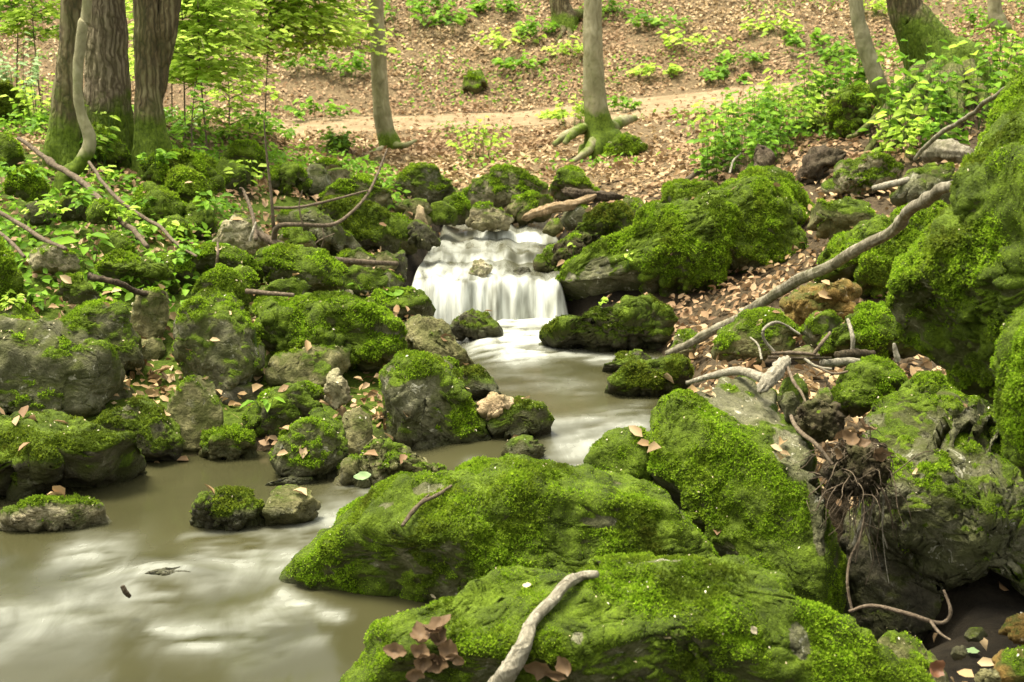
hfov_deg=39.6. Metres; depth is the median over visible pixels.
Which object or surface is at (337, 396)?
stone
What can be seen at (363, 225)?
boulder
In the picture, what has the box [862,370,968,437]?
rock
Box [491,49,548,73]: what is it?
seedling
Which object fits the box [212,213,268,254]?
rock
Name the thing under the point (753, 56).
seedling
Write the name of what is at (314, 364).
rock
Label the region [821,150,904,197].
rock
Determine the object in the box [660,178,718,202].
rock
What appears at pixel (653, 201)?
stone
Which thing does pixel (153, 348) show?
stone
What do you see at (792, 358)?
twig
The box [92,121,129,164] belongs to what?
rock
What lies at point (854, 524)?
hanging root
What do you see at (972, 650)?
fresh leaf
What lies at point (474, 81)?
rock
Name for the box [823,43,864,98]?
leafy plant
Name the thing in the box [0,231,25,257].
fallen branch
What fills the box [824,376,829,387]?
twig
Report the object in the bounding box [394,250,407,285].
stone
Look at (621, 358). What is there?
stone
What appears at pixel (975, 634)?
stone
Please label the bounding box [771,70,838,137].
leafy plant
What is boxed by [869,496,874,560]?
hanging root
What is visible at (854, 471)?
clump
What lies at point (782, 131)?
leafy plant
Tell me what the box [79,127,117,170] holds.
herb
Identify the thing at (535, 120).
path
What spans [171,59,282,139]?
beech sapling
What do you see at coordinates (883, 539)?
hanging root
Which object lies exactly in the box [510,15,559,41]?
seedling
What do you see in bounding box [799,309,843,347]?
stone
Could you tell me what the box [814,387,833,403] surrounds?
stone
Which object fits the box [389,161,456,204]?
rock
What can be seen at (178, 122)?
beech sapling
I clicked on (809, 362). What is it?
twig
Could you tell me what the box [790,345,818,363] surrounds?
stone
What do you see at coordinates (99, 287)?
herb
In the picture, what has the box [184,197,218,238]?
rock
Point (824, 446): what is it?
damp leaf
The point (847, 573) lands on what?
root
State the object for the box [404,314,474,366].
rock
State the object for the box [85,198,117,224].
stone
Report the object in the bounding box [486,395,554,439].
rock
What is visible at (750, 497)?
boulder
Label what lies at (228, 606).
stream water
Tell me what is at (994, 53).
maple shoot
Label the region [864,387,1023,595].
boulder
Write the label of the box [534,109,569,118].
seedling
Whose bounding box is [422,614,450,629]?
dry leaf
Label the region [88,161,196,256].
fallen branch
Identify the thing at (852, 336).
twig
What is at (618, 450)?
boulder
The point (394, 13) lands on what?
seedling
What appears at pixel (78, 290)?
stone
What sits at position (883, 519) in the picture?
hanging root
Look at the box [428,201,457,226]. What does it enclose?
stone
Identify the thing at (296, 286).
stone
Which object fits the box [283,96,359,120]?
seedling
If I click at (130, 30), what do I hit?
beech sapling
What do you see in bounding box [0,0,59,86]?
beech sapling
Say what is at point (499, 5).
seedling
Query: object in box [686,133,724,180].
leafy plant
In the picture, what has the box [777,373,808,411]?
stone
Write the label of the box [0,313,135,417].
boulder
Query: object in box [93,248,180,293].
rock
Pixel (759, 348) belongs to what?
twig
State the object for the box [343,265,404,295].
rock
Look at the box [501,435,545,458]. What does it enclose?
stone
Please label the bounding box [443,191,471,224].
stone
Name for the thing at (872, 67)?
tree
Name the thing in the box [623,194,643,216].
stone
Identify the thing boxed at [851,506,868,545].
root
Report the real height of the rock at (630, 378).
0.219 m
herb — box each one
[0,104,48,135]
[0,159,49,186]
[0,219,44,240]
[0,289,24,312]
[21,198,70,221]
[25,290,49,304]
[35,122,47,138]
[41,186,96,213]
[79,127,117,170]
[79,165,126,181]
[85,104,120,171]
[92,172,135,188]
[93,281,122,292]
[96,202,140,228]
[117,219,154,239]
[118,195,155,214]
[119,274,148,288]
[135,148,181,170]
[136,218,187,242]
[144,249,185,271]
[168,243,201,260]
[192,190,233,217]
[223,159,269,194]
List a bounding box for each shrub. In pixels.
[0,31,43,105]
[0,70,54,121]
[164,105,204,124]
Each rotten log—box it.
[521,194,596,221]
[561,186,624,201]
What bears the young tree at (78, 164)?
on the ground at (986, 604)
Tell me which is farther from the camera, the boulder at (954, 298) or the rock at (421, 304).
the rock at (421, 304)
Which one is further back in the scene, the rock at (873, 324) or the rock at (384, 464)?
the rock at (873, 324)
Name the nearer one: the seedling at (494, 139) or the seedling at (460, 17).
the seedling at (494, 139)
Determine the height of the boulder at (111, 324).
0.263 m
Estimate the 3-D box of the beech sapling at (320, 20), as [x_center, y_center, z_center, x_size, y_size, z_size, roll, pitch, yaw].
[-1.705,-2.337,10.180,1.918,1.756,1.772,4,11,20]
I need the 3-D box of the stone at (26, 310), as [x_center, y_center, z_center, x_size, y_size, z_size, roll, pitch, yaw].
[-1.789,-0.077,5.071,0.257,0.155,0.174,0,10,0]
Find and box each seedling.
[230,103,277,139]
[241,113,304,142]
[274,44,336,75]
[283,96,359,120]
[316,50,370,82]
[317,126,360,152]
[341,20,392,44]
[361,0,447,34]
[407,0,456,19]
[410,2,476,35]
[445,116,513,158]
[465,0,520,15]
[471,24,546,57]
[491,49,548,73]
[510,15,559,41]
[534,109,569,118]
[541,35,582,62]
[548,94,583,129]
[582,0,634,22]
[598,297,607,306]
[606,91,641,111]
[624,252,633,267]
[625,7,692,36]
[626,62,682,79]
[655,26,732,55]
[699,62,752,84]
[715,48,769,68]
[739,8,803,42]
[780,23,833,54]
[815,34,858,69]
[863,0,887,18]
[962,2,988,27]
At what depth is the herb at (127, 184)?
6.76 m
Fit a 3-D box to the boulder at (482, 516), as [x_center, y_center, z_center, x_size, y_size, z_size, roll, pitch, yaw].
[-0.033,0.503,3.377,1.119,0.507,0.546,0,10,0]
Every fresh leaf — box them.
[353,471,370,479]
[393,290,403,295]
[967,647,979,652]
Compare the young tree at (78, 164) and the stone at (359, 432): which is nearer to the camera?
the stone at (359, 432)
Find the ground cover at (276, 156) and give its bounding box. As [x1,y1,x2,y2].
[0,0,1023,311]
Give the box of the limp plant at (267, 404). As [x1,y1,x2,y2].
[239,396,284,413]
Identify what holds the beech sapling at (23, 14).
on the ground at (986, 604)
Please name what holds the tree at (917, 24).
on the ground at (986, 604)
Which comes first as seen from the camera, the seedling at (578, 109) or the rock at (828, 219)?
the rock at (828, 219)
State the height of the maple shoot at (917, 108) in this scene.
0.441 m
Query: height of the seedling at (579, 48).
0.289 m
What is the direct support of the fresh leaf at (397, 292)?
on the rock at (421, 304)
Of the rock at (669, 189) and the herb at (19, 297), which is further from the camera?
the rock at (669, 189)
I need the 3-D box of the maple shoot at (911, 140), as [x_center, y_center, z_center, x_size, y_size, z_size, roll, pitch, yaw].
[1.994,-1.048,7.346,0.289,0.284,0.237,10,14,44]
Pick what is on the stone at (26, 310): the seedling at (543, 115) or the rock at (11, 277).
the rock at (11, 277)
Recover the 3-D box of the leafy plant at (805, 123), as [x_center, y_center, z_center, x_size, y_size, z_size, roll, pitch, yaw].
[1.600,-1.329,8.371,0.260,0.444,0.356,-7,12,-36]
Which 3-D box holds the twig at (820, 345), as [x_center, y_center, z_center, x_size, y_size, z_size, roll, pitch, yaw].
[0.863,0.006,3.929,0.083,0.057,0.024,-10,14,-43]
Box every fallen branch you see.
[0,210,66,250]
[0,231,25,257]
[17,136,149,248]
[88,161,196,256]
[239,120,397,265]
[665,180,951,354]
[913,86,1004,160]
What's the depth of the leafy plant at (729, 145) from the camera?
8.07 m
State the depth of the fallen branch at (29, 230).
5.55 m
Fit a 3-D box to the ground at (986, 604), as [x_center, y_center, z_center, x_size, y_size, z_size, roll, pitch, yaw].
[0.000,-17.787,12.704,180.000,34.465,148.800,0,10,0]
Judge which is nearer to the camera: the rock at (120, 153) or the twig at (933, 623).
the twig at (933, 623)
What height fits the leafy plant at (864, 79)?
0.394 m
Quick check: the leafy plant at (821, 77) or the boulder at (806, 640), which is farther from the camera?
the leafy plant at (821, 77)
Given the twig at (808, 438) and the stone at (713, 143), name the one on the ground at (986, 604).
the stone at (713, 143)
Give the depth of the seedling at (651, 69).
13.61 m
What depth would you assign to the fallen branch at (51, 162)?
6.15 m
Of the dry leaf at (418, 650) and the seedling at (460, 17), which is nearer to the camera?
the dry leaf at (418, 650)
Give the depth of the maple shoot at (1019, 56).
7.88 m
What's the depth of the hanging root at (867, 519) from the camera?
3.30 m
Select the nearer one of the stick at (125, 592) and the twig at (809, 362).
the stick at (125, 592)
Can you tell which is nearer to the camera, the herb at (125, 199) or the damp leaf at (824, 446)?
the damp leaf at (824, 446)
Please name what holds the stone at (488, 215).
in the waterfall
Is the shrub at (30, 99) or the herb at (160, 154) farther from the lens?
the shrub at (30, 99)
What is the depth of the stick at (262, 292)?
5.17 m
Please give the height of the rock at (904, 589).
0.390 m
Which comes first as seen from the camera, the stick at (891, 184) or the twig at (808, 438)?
the twig at (808, 438)
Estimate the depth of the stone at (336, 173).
7.66 m
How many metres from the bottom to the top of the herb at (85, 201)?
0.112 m
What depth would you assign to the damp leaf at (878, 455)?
3.23 m
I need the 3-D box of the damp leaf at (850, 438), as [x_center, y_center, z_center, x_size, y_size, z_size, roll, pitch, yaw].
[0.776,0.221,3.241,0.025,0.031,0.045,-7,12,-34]
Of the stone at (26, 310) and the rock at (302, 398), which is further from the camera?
the stone at (26, 310)
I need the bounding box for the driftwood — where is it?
[686,355,791,393]
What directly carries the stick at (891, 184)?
on the rock at (927, 177)
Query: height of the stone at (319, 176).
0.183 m
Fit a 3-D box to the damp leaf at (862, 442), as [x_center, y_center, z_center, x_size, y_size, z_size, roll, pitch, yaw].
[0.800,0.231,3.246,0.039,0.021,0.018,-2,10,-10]
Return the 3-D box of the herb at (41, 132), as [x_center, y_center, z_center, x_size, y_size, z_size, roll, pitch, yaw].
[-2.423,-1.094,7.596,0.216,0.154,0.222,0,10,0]
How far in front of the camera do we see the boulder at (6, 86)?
8.41 m
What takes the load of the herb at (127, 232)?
on the ground at (986, 604)
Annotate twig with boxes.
[750,337,762,359]
[761,321,800,351]
[768,356,831,359]
[771,351,819,356]
[786,366,805,400]
[789,414,833,465]
[804,358,831,369]
[813,331,830,354]
[817,366,847,374]
[819,357,859,366]
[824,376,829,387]
[834,348,875,357]
[846,318,854,348]
[848,589,952,640]
[892,343,900,361]
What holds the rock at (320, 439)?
in the stream water
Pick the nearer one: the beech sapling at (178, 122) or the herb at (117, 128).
the herb at (117, 128)
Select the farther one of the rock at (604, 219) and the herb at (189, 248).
the rock at (604, 219)
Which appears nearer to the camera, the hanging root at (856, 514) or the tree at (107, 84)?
the hanging root at (856, 514)
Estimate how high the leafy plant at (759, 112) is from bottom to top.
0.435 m
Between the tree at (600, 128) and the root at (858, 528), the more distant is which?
the tree at (600, 128)
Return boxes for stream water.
[0,318,692,681]
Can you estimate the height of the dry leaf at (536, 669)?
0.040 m
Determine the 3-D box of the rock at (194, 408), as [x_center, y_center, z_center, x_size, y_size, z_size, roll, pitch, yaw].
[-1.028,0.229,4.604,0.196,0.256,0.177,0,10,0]
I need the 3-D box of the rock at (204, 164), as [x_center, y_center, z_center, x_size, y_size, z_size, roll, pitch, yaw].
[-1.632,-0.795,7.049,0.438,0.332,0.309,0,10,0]
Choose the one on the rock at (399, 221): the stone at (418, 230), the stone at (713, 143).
the stone at (418, 230)
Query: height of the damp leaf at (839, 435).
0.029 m
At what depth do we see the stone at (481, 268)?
6.65 m
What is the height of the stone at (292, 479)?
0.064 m
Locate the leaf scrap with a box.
[751,626,756,633]
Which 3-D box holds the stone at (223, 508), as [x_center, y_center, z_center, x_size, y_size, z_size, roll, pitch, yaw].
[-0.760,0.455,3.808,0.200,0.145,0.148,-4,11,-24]
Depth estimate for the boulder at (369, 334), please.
5.09 m
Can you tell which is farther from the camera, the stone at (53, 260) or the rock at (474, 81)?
the rock at (474, 81)
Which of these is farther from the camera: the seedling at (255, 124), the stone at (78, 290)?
the seedling at (255, 124)
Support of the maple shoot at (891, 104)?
on the ground at (986, 604)
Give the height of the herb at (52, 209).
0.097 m
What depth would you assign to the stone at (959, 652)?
2.88 m
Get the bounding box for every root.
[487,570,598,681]
[846,513,866,608]
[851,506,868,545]
[853,497,857,562]
[853,497,859,533]
[863,498,873,584]
[865,496,873,542]
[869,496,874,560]
[876,493,879,547]
[882,488,888,582]
[882,495,887,548]
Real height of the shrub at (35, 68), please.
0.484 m
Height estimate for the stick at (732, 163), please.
0.112 m
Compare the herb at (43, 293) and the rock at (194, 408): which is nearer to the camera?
the rock at (194, 408)
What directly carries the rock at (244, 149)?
on the ground at (986, 604)
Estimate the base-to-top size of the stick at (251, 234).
0.078 m
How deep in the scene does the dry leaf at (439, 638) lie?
2.53 m
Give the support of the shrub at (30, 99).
on the ground at (986, 604)
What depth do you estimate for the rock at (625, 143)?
9.62 m
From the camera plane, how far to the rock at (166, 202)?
6.27 m
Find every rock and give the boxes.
[0,132,25,170]
[0,235,27,302]
[0,492,111,532]
[2,164,50,202]
[89,394,184,460]
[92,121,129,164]
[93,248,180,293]
[131,180,187,226]
[139,148,225,201]
[142,161,170,185]
[155,214,194,243]
[164,164,212,203]
[166,374,223,450]
[183,241,263,288]
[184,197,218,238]
[191,263,251,311]
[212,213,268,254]
[216,157,254,192]
[218,139,268,177]
[221,382,264,404]
[241,380,324,437]
[256,242,347,292]
[265,161,311,196]
[265,344,350,386]
[268,407,348,479]
[277,207,360,255]
[277,227,316,247]
[318,172,394,211]
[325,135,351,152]
[332,437,447,487]
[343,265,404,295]
[365,286,435,318]
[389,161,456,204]
[389,212,420,254]
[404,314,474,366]
[461,163,549,207]
[462,69,488,93]
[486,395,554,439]
[504,189,553,226]
[532,230,604,272]
[539,293,678,350]
[549,164,599,201]
[572,200,633,237]
[601,132,647,158]
[604,353,693,396]
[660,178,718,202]
[670,178,734,202]
[711,306,800,364]
[779,278,861,326]
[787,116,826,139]
[796,145,846,184]
[807,196,875,239]
[817,300,917,358]
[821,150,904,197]
[824,81,878,139]
[830,354,907,417]
[839,499,943,641]
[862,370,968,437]
[889,162,954,207]
[919,138,973,163]
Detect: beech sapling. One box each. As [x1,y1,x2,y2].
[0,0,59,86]
[0,0,59,106]
[125,0,266,139]
[125,0,291,153]
[126,1,265,115]
[128,0,412,117]
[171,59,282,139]
[171,80,215,152]
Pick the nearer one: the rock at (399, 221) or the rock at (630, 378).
the rock at (630, 378)
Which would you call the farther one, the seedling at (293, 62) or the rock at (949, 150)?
the seedling at (293, 62)
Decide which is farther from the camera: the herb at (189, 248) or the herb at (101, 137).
the herb at (101, 137)
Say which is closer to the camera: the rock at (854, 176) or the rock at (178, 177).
the rock at (178, 177)
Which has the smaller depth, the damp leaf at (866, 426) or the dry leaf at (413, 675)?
the dry leaf at (413, 675)
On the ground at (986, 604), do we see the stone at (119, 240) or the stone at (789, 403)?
the stone at (119, 240)
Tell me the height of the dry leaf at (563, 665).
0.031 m
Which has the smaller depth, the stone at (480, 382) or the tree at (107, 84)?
the stone at (480, 382)
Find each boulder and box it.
[0,79,29,122]
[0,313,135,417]
[0,408,146,500]
[61,298,144,372]
[171,287,264,396]
[251,289,407,372]
[279,453,720,601]
[317,194,401,253]
[339,550,935,681]
[378,348,491,449]
[555,165,813,300]
[583,426,652,482]
[646,376,849,613]
[813,200,946,298]
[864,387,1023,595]
[885,67,1023,404]
[989,307,1023,478]
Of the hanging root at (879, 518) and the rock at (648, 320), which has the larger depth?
the rock at (648, 320)
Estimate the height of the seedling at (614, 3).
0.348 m
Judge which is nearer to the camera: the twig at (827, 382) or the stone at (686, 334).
the twig at (827, 382)
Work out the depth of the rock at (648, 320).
5.84 m
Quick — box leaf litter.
[0,0,1023,681]
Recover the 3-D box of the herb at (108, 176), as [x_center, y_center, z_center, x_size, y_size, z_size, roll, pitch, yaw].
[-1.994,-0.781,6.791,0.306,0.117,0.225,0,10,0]
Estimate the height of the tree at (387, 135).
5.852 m
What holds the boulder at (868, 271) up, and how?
on the ground at (986, 604)
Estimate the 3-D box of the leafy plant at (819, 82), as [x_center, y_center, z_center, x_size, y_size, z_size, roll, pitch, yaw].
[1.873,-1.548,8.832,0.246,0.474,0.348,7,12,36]
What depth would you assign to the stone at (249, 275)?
5.54 m
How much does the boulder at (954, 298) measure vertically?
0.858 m
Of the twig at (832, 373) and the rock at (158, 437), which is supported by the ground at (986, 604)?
the rock at (158, 437)
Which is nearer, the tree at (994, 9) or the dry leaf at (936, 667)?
the dry leaf at (936, 667)
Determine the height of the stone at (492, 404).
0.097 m
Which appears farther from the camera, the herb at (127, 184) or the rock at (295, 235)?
the herb at (127, 184)
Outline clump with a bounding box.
[796,422,938,576]
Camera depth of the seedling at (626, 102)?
12.20 m
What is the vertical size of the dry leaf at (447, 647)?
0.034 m
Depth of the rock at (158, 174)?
6.62 m
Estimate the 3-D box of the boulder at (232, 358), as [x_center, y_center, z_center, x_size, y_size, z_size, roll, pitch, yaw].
[-1.028,0.015,4.982,0.332,0.402,0.309,0,10,0]
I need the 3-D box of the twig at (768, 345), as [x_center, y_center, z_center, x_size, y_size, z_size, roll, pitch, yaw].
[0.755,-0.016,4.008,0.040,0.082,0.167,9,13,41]
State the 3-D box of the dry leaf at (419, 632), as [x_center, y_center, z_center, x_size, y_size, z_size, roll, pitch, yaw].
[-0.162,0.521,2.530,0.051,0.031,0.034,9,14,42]
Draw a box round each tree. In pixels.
[42,0,87,175]
[53,0,95,196]
[83,0,133,168]
[130,0,181,181]
[254,0,416,153]
[549,0,583,43]
[552,0,637,162]
[846,0,993,153]
[849,0,891,117]
[987,0,1012,34]
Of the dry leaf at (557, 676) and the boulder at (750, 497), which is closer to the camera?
the dry leaf at (557, 676)
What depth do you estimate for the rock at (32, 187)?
5.99 m
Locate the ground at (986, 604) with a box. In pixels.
[0,0,1023,681]
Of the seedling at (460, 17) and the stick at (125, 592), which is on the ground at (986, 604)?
the seedling at (460, 17)
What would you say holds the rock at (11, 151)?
on the ground at (986, 604)
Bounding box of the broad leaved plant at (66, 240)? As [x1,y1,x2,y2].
[50,231,114,268]
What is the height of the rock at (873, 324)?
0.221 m
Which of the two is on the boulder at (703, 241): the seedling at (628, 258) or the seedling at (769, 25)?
the seedling at (628, 258)
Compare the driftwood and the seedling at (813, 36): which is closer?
the driftwood
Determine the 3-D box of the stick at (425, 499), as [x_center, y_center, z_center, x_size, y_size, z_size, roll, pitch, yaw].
[-0.194,0.366,3.183,0.132,0.078,0.023,-7,12,-33]
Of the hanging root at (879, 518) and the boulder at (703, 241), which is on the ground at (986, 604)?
the boulder at (703, 241)
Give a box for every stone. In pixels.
[0,301,39,319]
[23,200,55,225]
[28,243,80,275]
[57,191,91,221]
[57,271,100,304]
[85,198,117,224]
[98,230,135,254]
[130,287,169,338]
[141,337,165,360]
[145,566,189,575]
[153,253,195,282]
[189,484,264,530]
[198,423,257,460]
[233,264,259,294]
[261,276,310,296]
[262,484,320,524]
[265,475,317,485]
[307,163,330,195]
[316,156,342,169]
[323,368,351,409]
[326,167,352,183]
[335,247,375,267]
[342,407,372,455]
[372,250,398,271]
[394,198,432,225]
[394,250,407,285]
[407,219,440,250]
[415,205,427,224]
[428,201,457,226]
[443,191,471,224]
[450,308,502,341]
[460,363,501,399]
[465,200,514,231]
[468,258,492,276]
[476,391,513,420]
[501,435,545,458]
[513,267,530,274]
[542,218,562,236]
[561,204,590,230]
[602,349,651,371]
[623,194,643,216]
[643,199,659,205]
[671,328,698,357]
[710,140,724,156]
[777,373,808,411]
[780,391,797,422]
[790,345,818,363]
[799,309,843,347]
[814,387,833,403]
[877,629,948,681]
[950,645,967,660]
[964,627,987,641]
[974,668,1001,681]
[991,646,1023,681]
[998,612,1023,644]
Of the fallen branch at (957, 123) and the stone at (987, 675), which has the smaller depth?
the stone at (987, 675)
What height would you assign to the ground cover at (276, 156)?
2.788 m
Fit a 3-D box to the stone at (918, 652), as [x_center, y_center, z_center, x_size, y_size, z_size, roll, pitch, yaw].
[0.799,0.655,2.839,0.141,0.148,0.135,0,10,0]
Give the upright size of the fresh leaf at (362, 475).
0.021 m
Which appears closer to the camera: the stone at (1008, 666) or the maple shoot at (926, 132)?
the stone at (1008, 666)
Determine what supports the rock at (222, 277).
on the ground at (986, 604)
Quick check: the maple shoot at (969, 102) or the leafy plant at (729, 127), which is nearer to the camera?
the maple shoot at (969, 102)
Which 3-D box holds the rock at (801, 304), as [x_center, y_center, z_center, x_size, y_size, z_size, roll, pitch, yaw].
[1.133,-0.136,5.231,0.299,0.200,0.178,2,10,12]
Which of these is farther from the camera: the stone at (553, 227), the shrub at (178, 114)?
the shrub at (178, 114)
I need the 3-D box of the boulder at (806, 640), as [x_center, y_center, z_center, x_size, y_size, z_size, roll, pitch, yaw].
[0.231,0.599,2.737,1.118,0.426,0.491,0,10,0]
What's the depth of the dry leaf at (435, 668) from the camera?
2.51 m
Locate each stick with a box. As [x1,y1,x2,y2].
[87,272,165,295]
[120,585,130,597]
[215,241,218,264]
[245,288,294,296]
[248,222,256,241]
[401,484,452,526]
[685,160,724,179]
[729,152,740,173]
[872,177,909,191]
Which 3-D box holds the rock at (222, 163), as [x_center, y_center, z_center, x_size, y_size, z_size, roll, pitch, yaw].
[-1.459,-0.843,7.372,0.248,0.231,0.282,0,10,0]
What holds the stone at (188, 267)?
on the ground at (986, 604)
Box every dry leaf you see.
[383,642,406,658]
[405,669,424,681]
[410,621,430,642]
[410,643,429,657]
[414,654,431,672]
[419,653,448,673]
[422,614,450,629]
[425,617,442,632]
[426,625,446,645]
[436,634,454,641]
[437,639,457,660]
[445,653,464,664]
[524,661,552,680]
[543,670,566,680]
[555,656,571,676]
[929,660,944,677]
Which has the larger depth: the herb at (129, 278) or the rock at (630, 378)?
the herb at (129, 278)
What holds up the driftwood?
on the boulder at (750, 497)
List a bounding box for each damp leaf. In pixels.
[816,442,826,453]
[834,430,842,439]
[834,448,842,458]
[842,430,859,444]
[856,437,870,446]
[860,418,876,429]
[873,447,892,461]
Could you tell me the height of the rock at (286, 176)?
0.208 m
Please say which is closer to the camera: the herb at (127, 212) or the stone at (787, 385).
the stone at (787, 385)
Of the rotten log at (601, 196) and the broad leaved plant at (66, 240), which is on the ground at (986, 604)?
the broad leaved plant at (66, 240)
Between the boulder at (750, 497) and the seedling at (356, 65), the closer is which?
the boulder at (750, 497)
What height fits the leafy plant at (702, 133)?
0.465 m
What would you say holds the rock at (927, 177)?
on the ground at (986, 604)
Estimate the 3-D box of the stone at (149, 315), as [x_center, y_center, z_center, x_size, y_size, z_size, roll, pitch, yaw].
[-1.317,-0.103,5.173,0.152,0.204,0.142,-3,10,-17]
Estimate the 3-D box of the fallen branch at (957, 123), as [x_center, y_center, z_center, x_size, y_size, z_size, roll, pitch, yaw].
[1.962,-0.934,6.138,0.085,0.349,0.819,-2,10,-10]
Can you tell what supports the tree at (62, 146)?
on the ground at (986, 604)
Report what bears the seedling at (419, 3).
on the ground at (986, 604)
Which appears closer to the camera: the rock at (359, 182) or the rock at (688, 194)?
the rock at (688, 194)
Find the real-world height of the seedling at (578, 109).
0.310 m
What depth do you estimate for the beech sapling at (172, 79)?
8.43 m
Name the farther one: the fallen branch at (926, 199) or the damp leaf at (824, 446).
the fallen branch at (926, 199)
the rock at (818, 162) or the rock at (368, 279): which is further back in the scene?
the rock at (818, 162)
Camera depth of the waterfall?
6.65 m
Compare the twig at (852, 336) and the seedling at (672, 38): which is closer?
the twig at (852, 336)
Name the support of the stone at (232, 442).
in the stream water
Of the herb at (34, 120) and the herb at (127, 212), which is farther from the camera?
the herb at (34, 120)
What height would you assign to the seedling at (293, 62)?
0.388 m
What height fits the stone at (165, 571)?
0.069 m
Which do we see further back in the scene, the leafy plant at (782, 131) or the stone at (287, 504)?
the leafy plant at (782, 131)
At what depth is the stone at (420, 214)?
7.13 m
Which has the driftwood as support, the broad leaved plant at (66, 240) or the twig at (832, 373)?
the twig at (832, 373)
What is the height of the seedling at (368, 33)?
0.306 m
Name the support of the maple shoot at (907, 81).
on the ground at (986, 604)
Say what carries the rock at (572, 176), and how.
on the ground at (986, 604)
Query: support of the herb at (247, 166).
on the ground at (986, 604)
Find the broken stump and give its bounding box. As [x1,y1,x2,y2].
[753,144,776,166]
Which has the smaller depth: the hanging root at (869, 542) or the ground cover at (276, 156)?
the hanging root at (869, 542)
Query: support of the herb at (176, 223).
on the ground at (986, 604)
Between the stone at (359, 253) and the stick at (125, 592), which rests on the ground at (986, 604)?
the stone at (359, 253)
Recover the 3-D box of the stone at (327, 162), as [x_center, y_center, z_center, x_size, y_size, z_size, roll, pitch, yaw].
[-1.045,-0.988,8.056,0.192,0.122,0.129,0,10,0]
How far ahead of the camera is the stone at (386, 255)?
6.54 m
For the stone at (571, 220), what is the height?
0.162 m
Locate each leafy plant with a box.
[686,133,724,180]
[691,92,745,164]
[700,119,750,178]
[709,101,766,171]
[721,80,773,149]
[727,85,785,150]
[744,126,779,167]
[746,68,802,140]
[751,104,802,157]
[755,78,815,147]
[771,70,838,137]
[785,53,839,119]
[790,51,854,116]
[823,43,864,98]
[838,44,884,86]
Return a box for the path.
[225,82,814,134]
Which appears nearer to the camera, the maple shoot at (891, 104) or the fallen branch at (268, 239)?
the fallen branch at (268, 239)
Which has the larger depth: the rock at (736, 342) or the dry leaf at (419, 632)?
the rock at (736, 342)
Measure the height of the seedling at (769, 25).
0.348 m
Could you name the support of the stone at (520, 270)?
in the waterfall
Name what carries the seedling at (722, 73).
on the ground at (986, 604)
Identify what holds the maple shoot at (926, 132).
on the ground at (986, 604)
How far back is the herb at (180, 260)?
5.56 m
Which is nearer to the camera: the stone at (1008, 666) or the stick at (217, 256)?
the stone at (1008, 666)
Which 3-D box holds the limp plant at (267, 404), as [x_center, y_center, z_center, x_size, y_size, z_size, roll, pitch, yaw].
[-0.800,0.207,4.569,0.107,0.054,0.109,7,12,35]
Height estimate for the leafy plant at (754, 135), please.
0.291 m
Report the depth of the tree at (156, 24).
6.99 m
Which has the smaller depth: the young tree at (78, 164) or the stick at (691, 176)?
the young tree at (78, 164)
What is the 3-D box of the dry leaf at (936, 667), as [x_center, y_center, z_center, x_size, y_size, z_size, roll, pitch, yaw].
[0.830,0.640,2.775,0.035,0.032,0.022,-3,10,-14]
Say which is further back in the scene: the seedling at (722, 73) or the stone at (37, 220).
the seedling at (722, 73)
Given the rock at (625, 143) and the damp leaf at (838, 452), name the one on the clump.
the damp leaf at (838, 452)
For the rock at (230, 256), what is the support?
on the ground at (986, 604)
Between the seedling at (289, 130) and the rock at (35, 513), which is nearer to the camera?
the rock at (35, 513)
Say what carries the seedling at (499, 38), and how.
on the ground at (986, 604)
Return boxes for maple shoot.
[854,52,923,143]
[863,75,943,152]
[867,111,926,163]
[895,39,949,130]
[910,52,974,142]
[910,112,973,147]
[930,55,1009,133]
[948,29,1023,125]
[975,18,1023,93]
[981,37,1023,102]
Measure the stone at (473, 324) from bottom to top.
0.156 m
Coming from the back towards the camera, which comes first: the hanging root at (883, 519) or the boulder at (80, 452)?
the boulder at (80, 452)
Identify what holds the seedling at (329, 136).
on the ground at (986, 604)
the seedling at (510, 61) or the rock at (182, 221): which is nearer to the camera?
the rock at (182, 221)
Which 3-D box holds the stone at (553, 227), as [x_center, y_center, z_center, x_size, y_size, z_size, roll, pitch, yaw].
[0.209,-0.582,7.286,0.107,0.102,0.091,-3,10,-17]
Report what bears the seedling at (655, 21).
on the ground at (986, 604)
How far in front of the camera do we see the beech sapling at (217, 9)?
7.81 m
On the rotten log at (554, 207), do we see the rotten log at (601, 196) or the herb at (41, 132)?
the rotten log at (601, 196)
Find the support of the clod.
on the boulder at (750, 497)
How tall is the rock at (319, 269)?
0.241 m
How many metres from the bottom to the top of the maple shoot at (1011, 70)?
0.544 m
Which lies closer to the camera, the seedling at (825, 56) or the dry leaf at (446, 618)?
the dry leaf at (446, 618)
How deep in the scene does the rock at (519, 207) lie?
7.74 m
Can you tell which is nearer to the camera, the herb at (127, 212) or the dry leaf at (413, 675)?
the dry leaf at (413, 675)
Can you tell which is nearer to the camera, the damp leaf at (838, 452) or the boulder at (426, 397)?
the damp leaf at (838, 452)
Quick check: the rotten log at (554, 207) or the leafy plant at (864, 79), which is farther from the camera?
the leafy plant at (864, 79)
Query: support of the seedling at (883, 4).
on the ground at (986, 604)
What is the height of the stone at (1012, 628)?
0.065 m
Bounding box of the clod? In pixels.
[794,398,845,442]
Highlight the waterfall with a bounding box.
[412,211,568,324]
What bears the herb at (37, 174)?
on the rock at (32, 187)

